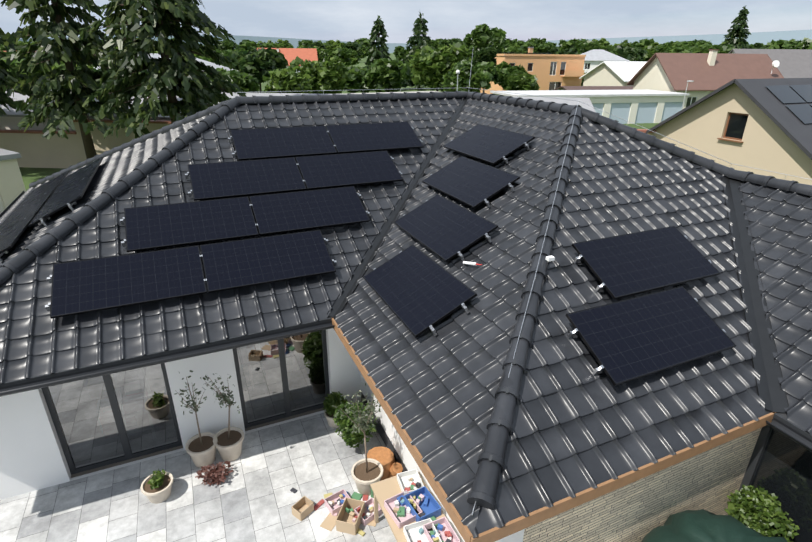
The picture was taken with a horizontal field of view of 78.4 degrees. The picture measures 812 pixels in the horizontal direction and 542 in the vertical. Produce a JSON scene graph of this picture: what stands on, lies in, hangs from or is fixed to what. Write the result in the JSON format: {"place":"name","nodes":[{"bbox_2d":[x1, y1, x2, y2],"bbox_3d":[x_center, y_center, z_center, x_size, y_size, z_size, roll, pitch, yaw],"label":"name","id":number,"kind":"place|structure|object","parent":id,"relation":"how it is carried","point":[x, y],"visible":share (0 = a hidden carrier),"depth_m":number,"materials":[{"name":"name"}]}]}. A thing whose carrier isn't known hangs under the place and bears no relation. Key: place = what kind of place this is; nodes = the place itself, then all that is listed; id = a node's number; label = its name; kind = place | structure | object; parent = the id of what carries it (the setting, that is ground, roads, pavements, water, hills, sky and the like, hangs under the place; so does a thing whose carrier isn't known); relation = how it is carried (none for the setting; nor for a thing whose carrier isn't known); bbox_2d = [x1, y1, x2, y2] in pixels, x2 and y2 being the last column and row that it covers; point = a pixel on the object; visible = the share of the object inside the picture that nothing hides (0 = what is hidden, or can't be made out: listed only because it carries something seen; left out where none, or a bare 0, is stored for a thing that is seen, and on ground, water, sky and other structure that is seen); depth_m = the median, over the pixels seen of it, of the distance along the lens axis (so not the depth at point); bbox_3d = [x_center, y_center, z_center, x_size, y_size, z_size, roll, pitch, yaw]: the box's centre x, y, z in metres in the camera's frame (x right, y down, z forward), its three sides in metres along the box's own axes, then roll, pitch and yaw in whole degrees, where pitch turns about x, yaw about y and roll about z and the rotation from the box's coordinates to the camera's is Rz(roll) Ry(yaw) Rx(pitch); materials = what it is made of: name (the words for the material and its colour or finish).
{"place":"outdoors","nodes":[
{"label":"outdoors","id":0,"kind":"place"},
{"bbox_2d":[0,401,405,541],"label":"patio","id":1,"kind":"structure","parent":0,"point":[254,498],"depth_m":7.95,"materials":[{"name":"tile"}]},
{"bbox_2d":[195,461,233,485],"bbox_3d":[-3.193,3.385,8.311,0.605,0.238,0.501,-10,26,-22],"label":"dry shrub","id":2,"kind":"object","parent":1,"relation":"on","point":[216,475],"visible":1,"depth_m":8.27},
{"bbox_2d":[140,409,382,503],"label":"plant pots","id":3,"kind":"object","parent":1,"relation":"on","point":[230,449],"visible":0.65,"depth_m":8.45,"materials":[{"name":"ceramic"}]},
{"bbox_2d":[147,468,166,489],"bbox_3d":[-3.957,3.312,7.917,0.270,0.205,0.417,-10,26,-22],"label":"pot plant","id":4,"kind":"object","parent":3,"relation":"in","point":[156,480],"visible":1,"depth_m":7.86,"materials":[{"name":"green plant"}]},
{"bbox_2d":[175,370,212,444],"bbox_3d":[-3.527,2.377,8.275,0.718,1.378,0.799,-10,26,-22],"label":"olive","id":5,"kind":"object","parent":3,"relation":"on","point":[193,403],"depth_m":8.21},
{"bbox_2d":[202,373,239,438],"bbox_3d":[-3.046,2.323,8.304,0.518,1.468,0.671,-10,26,-22],"label":"olive","id":6,"kind":"object","parent":3,"relation":"in","point":[226,398],"depth_m":8.23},
{"bbox_2d":[323,391,347,415],"bbox_3d":[-1.335,2.522,9.447,0.501,0.483,0.577,-10,26,-22],"label":"pot plant","id":7,"kind":"object","parent":3,"relation":"in","point":[334,399],"visible":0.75,"depth_m":9.36,"materials":[{"name":"green plant"}]},
{"bbox_2d":[332,383,380,472],"bbox_3d":[-0.649,2.470,7.732,1.003,1.736,0.697,-10,26,-22],"label":"olive","id":8,"kind":"object","parent":3,"relation":"on","point":[363,425],"depth_m":7.61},
{"bbox_2d":[333,401,376,447],"bbox_3d":[-0.920,2.677,8.900,0.726,0.912,0.876,-10,26,-22],"label":"shrub","id":9,"kind":"object","parent":1,"relation":"on","point":[345,425],"visible":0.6,"depth_m":8.71,"materials":[{"name":"green plant"}]},
{"bbox_2d":[290,469,460,541],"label":"toys and boxes","id":10,"kind":"object","parent":1,"relation":"on","point":[408,506],"visible":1,"depth_m":7.22,"materials":[{"name":"multicoloured"}]},
{"bbox_2d":[367,446,402,480],"bbox_3d":[-0.430,3.339,8.542,0.594,0.343,0.688,-10,26,-22],"label":"stump","id":11,"kind":"object","parent":1,"relation":"on","point":[385,458],"visible":0.69,"depth_m":8.43,"materials":[{"name":"brown wood"}]},
{"bbox_2d":[257,48,317,72],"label":"red roof","id":12,"kind":"structure","parent":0,"point":[291,54],"depth_m":137.45,"materials":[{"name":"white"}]},
{"bbox_2d":[19,53,658,190],"bbox_3d":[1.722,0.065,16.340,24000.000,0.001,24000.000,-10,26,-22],"label":"ground","id":13,"kind":"structure","parent":0,"point":[29,175],"depth_m":39.62,"materials":[{"name":"green plant"}]},
{"bbox_2d":[0,58,23,80],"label":"tree","id":14,"kind":"object","parent":13,"relation":"on","point":[14,63],"visible":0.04,"depth_m":53.51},
{"bbox_2d":[0,148,25,213],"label":"building","id":15,"kind":"structure","parent":13,"relation":"on","point":[12,187],"depth_m":21.47,"materials":[{"name":"white"}]},
{"bbox_2d":[0,28,60,115],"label":"tree","id":16,"kind":"object","parent":13,"relation":"on","point":[9,79],"depth_m":26.82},
{"bbox_2d":[14,61,93,89],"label":"tree","id":17,"kind":"object","parent":13,"relation":"on","point":[62,66],"visible":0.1,"depth_m":52.39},
{"bbox_2d":[0,0,149,158],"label":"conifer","id":18,"kind":"object","parent":13,"relation":"on","point":[47,48],"depth_m":25.42,"materials":[{"name":"plant"}]},
{"bbox_2d":[78,0,246,138],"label":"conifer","id":19,"kind":"object","parent":13,"relation":"on","point":[153,80],"depth_m":24.09,"materials":[{"name":"plant"}]},
{"bbox_2d":[93,53,240,74],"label":"house","id":20,"kind":"structure","parent":13,"relation":"on","point":[214,65],"depth_m":69.59,"materials":[{"name":"white"}]},
{"bbox_2d":[71,396,364,477],"bbox_3d":[-2.994,0.589,11.421,10.230,2.900,5.140,-10,26,-22],"label":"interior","id":21,"kind":"object","parent":13,"relation":"on","point":[176,448],"depth_m":8.88,"materials":[{"name":"grey"}]},
{"bbox_2d":[196,48,245,64],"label":"tree","id":22,"kind":"object","parent":13,"relation":"on","point":[226,53],"visible":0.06,"depth_m":80.30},
{"bbox_2d":[215,41,233,50],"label":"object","id":23,"kind":"object","parent":13,"relation":"on","point":[226,45],"visible":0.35,"depth_m":361.51,"materials":[{"name":"green plant"}]},
{"bbox_2d":[207,67,259,92],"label":"tree","id":24,"kind":"object","parent":13,"relation":"on","point":[245,82],"visible":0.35,"depth_m":54.15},
{"bbox_2d":[236,41,258,49],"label":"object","id":25,"kind":"object","parent":13,"relation":"on","point":[245,44],"visible":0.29,"depth_m":340.47,"materials":[{"name":"green plant"}]},
{"bbox_2d":[221,46,288,92],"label":"tree","id":26,"kind":"object","parent":13,"relation":"on","point":[258,63],"depth_m":70.60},
{"bbox_2d":[0,328,524,541],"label":"house walls","id":27,"kind":"structure","parent":13,"relation":"on","point":[50,436],"depth_m":8.55,"materials":[{"name":"white"}]},
{"bbox_2d":[108,207,807,519],"bbox_3d":[1.976,-0.248,7.248,18.010,3.026,26.850,-10,26,-22],"label":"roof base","id":28,"kind":"object","parent":27,"relation":"on","point":[783,415],"depth_m":6.11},
{"bbox_2d":[0,113,210,267],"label":"roof","id":29,"kind":"structure","parent":28,"relation":"on","point":[113,169],"depth_m":10.95,"materials":[{"name":"tile"}]},
{"bbox_2d":[0,212,36,262],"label":"solar panel","id":30,"kind":"object","parent":29,"relation":"on","point":[10,236],"visible":0.94,"depth_m":9.21,"materials":[{"name":"black"}]},
{"bbox_2d":[0,188,55,231],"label":"solar panel","id":31,"kind":"object","parent":29,"relation":"on","point":[25,211],"visible":0.67,"depth_m":10.85,"materials":[{"name":"black"}]},
{"bbox_2d":[15,170,69,209],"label":"solar panel","id":32,"kind":"object","parent":29,"relation":"on","point":[42,189],"visible":0.73,"depth_m":12.58,"materials":[{"name":"black"}]},
{"bbox_2d":[28,174,93,226],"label":"solar panel","id":33,"kind":"object","parent":29,"relation":"on","point":[68,197],"visible":1,"depth_m":9.86,"materials":[{"name":"black"}]},
{"bbox_2d":[50,157,102,196],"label":"solar panel","id":34,"kind":"object","parent":29,"relation":"on","point":[79,175],"visible":0.75,"depth_m":11.84,"materials":[{"name":"black"}]},
{"bbox_2d":[29,98,232,187],"bbox_3d":[-7.785,-3.339,13.609,8.158,2.959,0.272,9,25,19],"label":"hip","id":35,"kind":"object","parent":29,"relation":"on","point":[176,124],"visible":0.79,"depth_m":13.19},
{"bbox_2d":[0,97,462,382],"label":"roof","id":36,"kind":"structure","parent":28,"relation":"on","point":[36,339],"depth_m":8.25,"materials":[{"name":"tile"}]},
{"bbox_2d":[0,97,239,284],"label":"hip","id":37,"kind":"object","parent":36,"relation":"on","point":[16,264],"visible":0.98,"depth_m":8.86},
{"bbox_2d":[45,245,206,318],"bbox_3d":[-4.296,0.154,7.807,2.254,0.143,1.038,-10,52,-22],"label":"solar panel","id":38,"kind":"object","parent":36,"relation":"on","point":[92,285],"visible":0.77,"depth_m":7.71,"materials":[{"name":"black"}]},
{"bbox_2d":[120,196,258,251],"bbox_3d":[-3.780,-0.828,8.829,2.254,0.143,1.038,-10,52,-22],"label":"solar panel","id":39,"kind":"object","parent":36,"relation":"on","point":[165,225],"visible":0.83,"depth_m":8.74,"materials":[{"name":"black"}]},
{"bbox_2d":[185,157,306,200],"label":"solar panel","id":40,"kind":"object","parent":36,"relation":"on","point":[217,180],"visible":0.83,"depth_m":9.80,"materials":[{"name":"black"}]},
{"bbox_2d":[200,230,336,292],"bbox_3d":[-2.370,-0.176,8.604,2.254,0.143,1.038,-10,52,-22],"label":"solar panel","id":41,"kind":"object","parent":36,"relation":"on","point":[228,265],"visible":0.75,"depth_m":8.52,"materials":[{"name":"black"}]},
{"bbox_2d":[228,125,336,160],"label":"solar panel","id":42,"kind":"object","parent":36,"relation":"on","point":[262,143],"visible":0.85,"depth_m":10.79,"materials":[{"name":"black"}]},
{"bbox_2d":[249,186,369,234],"bbox_3d":[-1.855,-1.159,9.626,2.254,0.143,1.038,-10,52,-22],"label":"solar panel","id":43,"kind":"object","parent":36,"relation":"on","point":[294,211],"visible":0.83,"depth_m":9.54,"materials":[{"name":"black"}]},
{"bbox_2d":[295,151,402,189],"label":"solar panel","id":44,"kind":"object","parent":36,"relation":"on","point":[334,170],"visible":0.88,"depth_m":10.60,"materials":[{"name":"black"}]},
{"bbox_2d":[235,91,467,103],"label":"ridge","id":45,"kind":"structure","parent":36,"relation":"on","point":[322,98],"depth_m":12.67,"materials":[{"name":"tile"}]},
{"bbox_2d":[325,121,423,153],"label":"solar panel","id":46,"kind":"object","parent":36,"relation":"on","point":[352,138],"visible":0.85,"depth_m":11.59,"materials":[{"name":"black"}]},
{"bbox_2d":[328,97,469,317],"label":"valley","id":47,"kind":"structure","parent":28,"relation":"on","point":[349,288],"depth_m":9.96,"materials":[{"name":"metal"}]},
{"bbox_2d":[0,191,811,541],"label":"fascia gutters","id":48,"kind":"object","parent":28,"relation":"on","point":[788,429],"visible":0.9,"depth_m":6.01,"materials":[{"name":"brown wood"}]},
{"bbox_2d":[335,98,569,534],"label":"roof","id":49,"kind":"structure","parent":28,"relation":"on","point":[438,390],"depth_m":7.00,"materials":[{"name":"tile"}]},
{"bbox_2d":[1,54,811,514],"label":"roof wires","id":50,"kind":"object","parent":49,"relation":"on","point":[549,258],"visible":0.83,"depth_m":9.01,"materials":[{"name":"silver metal"}]},
{"bbox_2d":[363,245,476,337],"bbox_3d":[0.148,0.260,7.710,1.038,0.143,2.254,-34,32,-9],"label":"solar panel","id":51,"kind":"object","parent":49,"relation":"on","point":[417,290],"visible":1,"depth_m":7.50,"materials":[{"name":"black"}]},
{"bbox_2d":[394,194,497,261],"bbox_3d":[0.648,-0.783,8.823,1.038,0.143,2.254,-34,32,-9],"label":"solar panel","id":52,"kind":"object","parent":49,"relation":"on","point":[444,229],"visible":1,"depth_m":8.62,"materials":[{"name":"black"}]},
{"bbox_2d":[422,156,519,207],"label":"solar panel","id":53,"kind":"object","parent":49,"relation":"on","point":[469,182],"visible":1,"depth_m":9.58,"materials":[{"name":"black"}]},
{"bbox_2d":[443,124,534,163],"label":"solar panel","id":54,"kind":"object","parent":49,"relation":"on","point":[490,144],"visible":1,"depth_m":10.61,"materials":[{"name":"black"}]},
{"bbox_2d":[467,106,581,509],"bbox_3d":[2.140,-0.599,7.538,0.272,2.934,8.087,9,25,19],"label":"roof hip","id":55,"kind":"object","parent":49,"relation":"on","point":[483,492],"visible":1,"depth_m":5.91,"materials":[{"name":"tile"}]},
{"bbox_2d":[467,92,580,113],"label":"ridge","id":56,"kind":"structure","parent":28,"relation":"on","point":[558,107],"depth_m":11.75,"materials":[{"name":"tile"}]},
{"bbox_2d":[473,116,764,538],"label":"roof","id":57,"kind":"structure","parent":28,"relation":"on","point":[582,428],"depth_m":6.21,"materials":[{"name":"tile"}]},
{"bbox_2d":[572,226,719,298],"bbox_3d":[3.561,-0.141,7.422,2.254,0.143,1.038,-10,52,-22],"label":"solar panel","id":58,"kind":"object","parent":57,"relation":"on","point":[624,265],"visible":0.98,"depth_m":7.32,"materials":[{"name":"black"}]},
{"bbox_2d":[565,286,735,385],"bbox_3d":[3.166,0.805,6.465,2.254,0.143,1.038,-10,52,-22],"label":"solar panel","id":59,"kind":"object","parent":57,"relation":"on","point":[627,340],"visible":1,"depth_m":6.36,"materials":[{"name":"black"}]},
{"bbox_2d":[580,107,734,176],"bbox_3d":[5.013,-2.653,10.140,3.123,1.205,0.272,9,25,19],"label":"roof hip","id":60,"kind":"object","parent":28,"relation":"on","point":[672,148],"visible":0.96,"depth_m":10.04,"materials":[{"name":"tile"}]},
{"bbox_2d":[721,176,788,412],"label":"valley","id":61,"kind":"structure","parent":28,"relation":"on","point":[772,394],"depth_m":7.30,"materials":[{"name":"metal"}]},
{"bbox_2d":[724,170,811,196],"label":"ridge","id":62,"kind":"structure","parent":28,"relation":"on","point":[782,184],"depth_m":9.10,"materials":[{"name":"tile"}]},
{"bbox_2d":[738,180,811,434],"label":"roof","id":63,"kind":"structure","parent":28,"relation":"on","point":[780,226],"depth_m":7.53,"materials":[{"name":"tile"}]},
{"bbox_2d":[262,68,313,93],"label":"tree","id":64,"kind":"object","parent":13,"relation":"on","point":[285,80],"visible":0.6,"depth_m":42.36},
{"bbox_2d":[0,90,595,130],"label":"wall","id":65,"kind":"structure","parent":13,"relation":"on","point":[11,119],"depth_m":30.43,"materials":[{"name":"white"}]},
{"bbox_2d":[286,55,350,93],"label":"tree","id":66,"kind":"object","parent":13,"relation":"on","point":[327,75],"visible":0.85,"depth_m":49.54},
{"bbox_2d":[312,46,324,60],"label":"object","id":67,"kind":"object","parent":13,"relation":"on","point":[320,54],"visible":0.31,"depth_m":271.11,"materials":[{"name":"green plant"}]},
{"bbox_2d":[0,119,655,167],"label":"boundary wall","id":68,"kind":"structure","parent":13,"relation":"on","point":[34,148],"depth_m":29.62,"materials":[{"name":"paint"}]},
{"bbox_2d":[322,40,340,50],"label":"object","id":69,"kind":"object","parent":13,"relation":"on","point":[330,45],"visible":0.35,"depth_m":347.99,"materials":[{"name":"green plant"}]},
{"bbox_2d":[332,48,352,65],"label":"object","id":70,"kind":"object","parent":13,"relation":"on","point":[344,54],"visible":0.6,"depth_m":185.86,"materials":[{"name":"green plant"}]},
{"bbox_2d":[343,41,362,55],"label":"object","id":71,"kind":"object","parent":13,"relation":"on","point":[356,46],"visible":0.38,"depth_m":345.97,"materials":[{"name":"green plant"}]},
{"bbox_2d":[340,64,369,92],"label":"tree","id":72,"kind":"object","parent":13,"relation":"on","point":[354,84],"visible":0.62,"depth_m":67.30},
{"bbox_2d":[350,50,360,64],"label":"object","id":73,"kind":"object","parent":13,"relation":"on","point":[354,57],"visible":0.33,"depth_m":232.66,"materials":[{"name":"green plant"}]},
{"bbox_2d":[354,38,374,55],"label":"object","id":74,"kind":"object","parent":13,"relation":"on","point":[364,41],"visible":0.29,"depth_m":637.33,"materials":[{"name":"green plant"}]},
{"bbox_2d":[362,15,395,69],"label":"tree","id":75,"kind":"object","parent":13,"relation":"on","point":[377,28],"depth_m":90.03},
{"bbox_2d":[361,58,412,92],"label":"tree","id":76,"kind":"object","parent":13,"relation":"on","point":[388,73],"visible":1,"depth_m":53.83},
{"bbox_2d":[397,49,414,62],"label":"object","id":77,"kind":"object","parent":13,"relation":"on","point":[403,53],"visible":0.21,"depth_m":184.50,"materials":[{"name":"green plant"}]},
{"bbox_2d":[401,12,433,89],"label":"tree","id":78,"kind":"object","parent":13,"relation":"on","point":[420,25],"depth_m":95.22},
{"bbox_2d":[405,42,471,91],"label":"tree","id":79,"kind":"object","parent":13,"relation":"on","point":[434,66],"depth_m":59.30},
{"bbox_2d":[431,38,451,49],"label":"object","id":80,"kind":"object","parent":13,"relation":"on","point":[436,43],"visible":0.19,"depth_m":369.57,"materials":[{"name":"green plant"}]},
{"bbox_2d":[441,60,494,92],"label":"tree","id":81,"kind":"object","parent":13,"relation":"on","point":[482,73],"depth_m":45.02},
{"bbox_2d":[463,23,506,64],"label":"tree","id":82,"kind":"object","parent":13,"relation":"on","point":[483,35],"visible":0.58,"depth_m":109.72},
{"bbox_2d":[472,46,498,92],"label":"tree","id":83,"kind":"object","parent":13,"relation":"on","point":[488,54],"depth_m":68.38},
{"bbox_2d":[492,61,526,89],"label":"tree","id":84,"kind":"object","parent":13,"relation":"on","point":[504,70],"visible":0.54,"depth_m":75.70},
{"bbox_2d":[507,48,526,53],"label":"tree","id":85,"kind":"object","parent":13,"relation":"on","point":[517,51],"visible":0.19,"depth_m":272.22,"materials":[{"name":"green plant"}]},
{"bbox_2d":[510,41,533,53],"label":"tree","id":86,"kind":"object","parent":13,"relation":"on","point":[523,45],"visible":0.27,"depth_m":374.16,"materials":[{"name":"green plant"}]},
{"bbox_2d":[504,71,539,90],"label":"tree","id":87,"kind":"object","parent":13,"relation":"on","point":[519,81],"visible":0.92,"depth_m":62.78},
{"bbox_2d":[537,43,552,53],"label":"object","id":88,"kind":"object","parent":13,"relation":"on","point":[545,47],"visible":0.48,"depth_m":401.30,"materials":[{"name":"green plant"}]},
{"bbox_2d":[558,47,577,54],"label":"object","id":89,"kind":"object","parent":13,"relation":"on","point":[573,51],"visible":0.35,"depth_m":279.14,"materials":[{"name":"green plant"}]},
{"bbox_2d":[556,39,581,53],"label":"tree","id":90,"kind":"object","parent":13,"relation":"on","point":[564,44],"visible":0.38,"depth_m":318.23,"materials":[{"name":"green plant"}]},
{"bbox_2d":[490,89,689,123],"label":"garages","id":91,"kind":"structure","parent":13,"relation":"on","point":[645,106],"depth_m":51.84,"materials":[{"name":"white"}]},
{"bbox_2d":[576,40,617,54],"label":"tree","id":92,"kind":"object","parent":13,"relation":"on","point":[588,45],"visible":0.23,"depth_m":118.59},
{"bbox_2d":[579,61,645,85],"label":"house","id":93,"kind":"structure","parent":13,"relation":"on","point":[613,73],"depth_m":75.71,"materials":[{"name":"white"}]},
{"bbox_2d":[614,45,641,61],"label":"tree","id":94,"kind":"object","parent":13,"relation":"on","point":[628,53],"visible":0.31,"depth_m":125.02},
{"bbox_2d":[631,39,654,49],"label":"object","id":95,"kind":"object","parent":13,"relation":"on","point":[643,43],"visible":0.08,"depth_m":371.06,"materials":[{"name":"green plant"}]},
{"bbox_2d":[642,42,662,61],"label":"tree","id":96,"kind":"object","parent":13,"relation":"on","point":[650,49],"visible":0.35,"depth_m":308.60,"materials":[{"name":"green plant"}]},
{"bbox_2d":[652,45,669,55],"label":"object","id":97,"kind":"object","parent":13,"relation":"on","point":[660,48],"visible":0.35,"depth_m":285.16,"materials":[{"name":"green plant"}]},
{"bbox_2d":[523,425,811,541],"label":"house walls","id":98,"kind":"structure","parent":13,"relation":"on","point":[772,460],"depth_m":6.21,"materials":[{"name":"stone"}]},
{"bbox_2d":[725,484,798,541],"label":"bush","id":99,"kind":"object","parent":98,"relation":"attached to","point":[752,507],"visible":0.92,"depth_m":6.29,"materials":[{"name":"green plant"}]},
{"bbox_2d":[665,46,693,52],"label":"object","id":100,"kind":"object","parent":13,"relation":"on","point":[683,49],"visible":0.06,"depth_m":159.39,"materials":[{"name":"green plant"}]},
{"bbox_2d":[691,44,739,53],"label":"tree","id":101,"kind":"object","parent":13,"relation":"on","point":[727,48],"visible":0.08,"depth_m":104.69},
{"bbox_2d":[646,78,811,184],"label":"neighbouring house","id":102,"kind":"structure","parent":13,"relation":"on","point":[763,124],"depth_m":22.71,"materials":[{"name":"beige"}]},
{"bbox_2d":[720,6,750,48],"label":"tree","id":103,"kind":"object","parent":13,"relation":"on","point":[739,25],"depth_m":122.99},
{"bbox_2d":[728,49,811,77],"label":"roof","id":104,"kind":"object","parent":13,"relation":"on","point":[795,63],"visible":0.27,"depth_m":80.61,"materials":[{"name":"grey"}]},
{"bbox_2d":[770,39,811,49],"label":"tree","id":105,"kind":"object","parent":13,"relation":"on","point":[805,44],"visible":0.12,"depth_m":110.23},
{"bbox_2d":[0,0,811,42],"label":"sky","id":106,"kind":"structure","parent":0,"point":[341,20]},
{"bbox_2d":[18,29,811,52],"bbox_3d":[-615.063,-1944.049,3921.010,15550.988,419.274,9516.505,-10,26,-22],"label":"hills","id":107,"kind":"structure","parent":0,"point":[764,38],"depth_m":7294.26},
{"bbox_2d":[480,47,585,93],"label":"orange house","id":108,"kind":"structure","parent":0,"point":[550,71],"depth_m":82.34,"materials":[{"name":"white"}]},
{"bbox_2d":[554,86,632,89],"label":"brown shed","id":109,"kind":"structure","parent":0,"point":[595,88],"depth_m":64.93,"materials":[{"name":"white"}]},
{"bbox_2d":[580,49,628,72],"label":"white house","id":110,"kind":"structure","parent":0,"point":[594,58],"depth_m":110.18,"materials":[{"name":"white"}]},
{"bbox_2d":[627,49,783,108],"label":"brown house","id":111,"kind":"structure","parent":0,"point":[712,70],"depth_m":57.31,"materials":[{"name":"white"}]},
{"label":"gravel","id":112,"kind":"object","parent":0,"visible":0},
{"bbox_2d":[641,509,787,541],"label":"patio umbrella","id":113,"kind":"object","parent":112,"relation":"on","point":[702,525],"visible":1,"depth_m":5.81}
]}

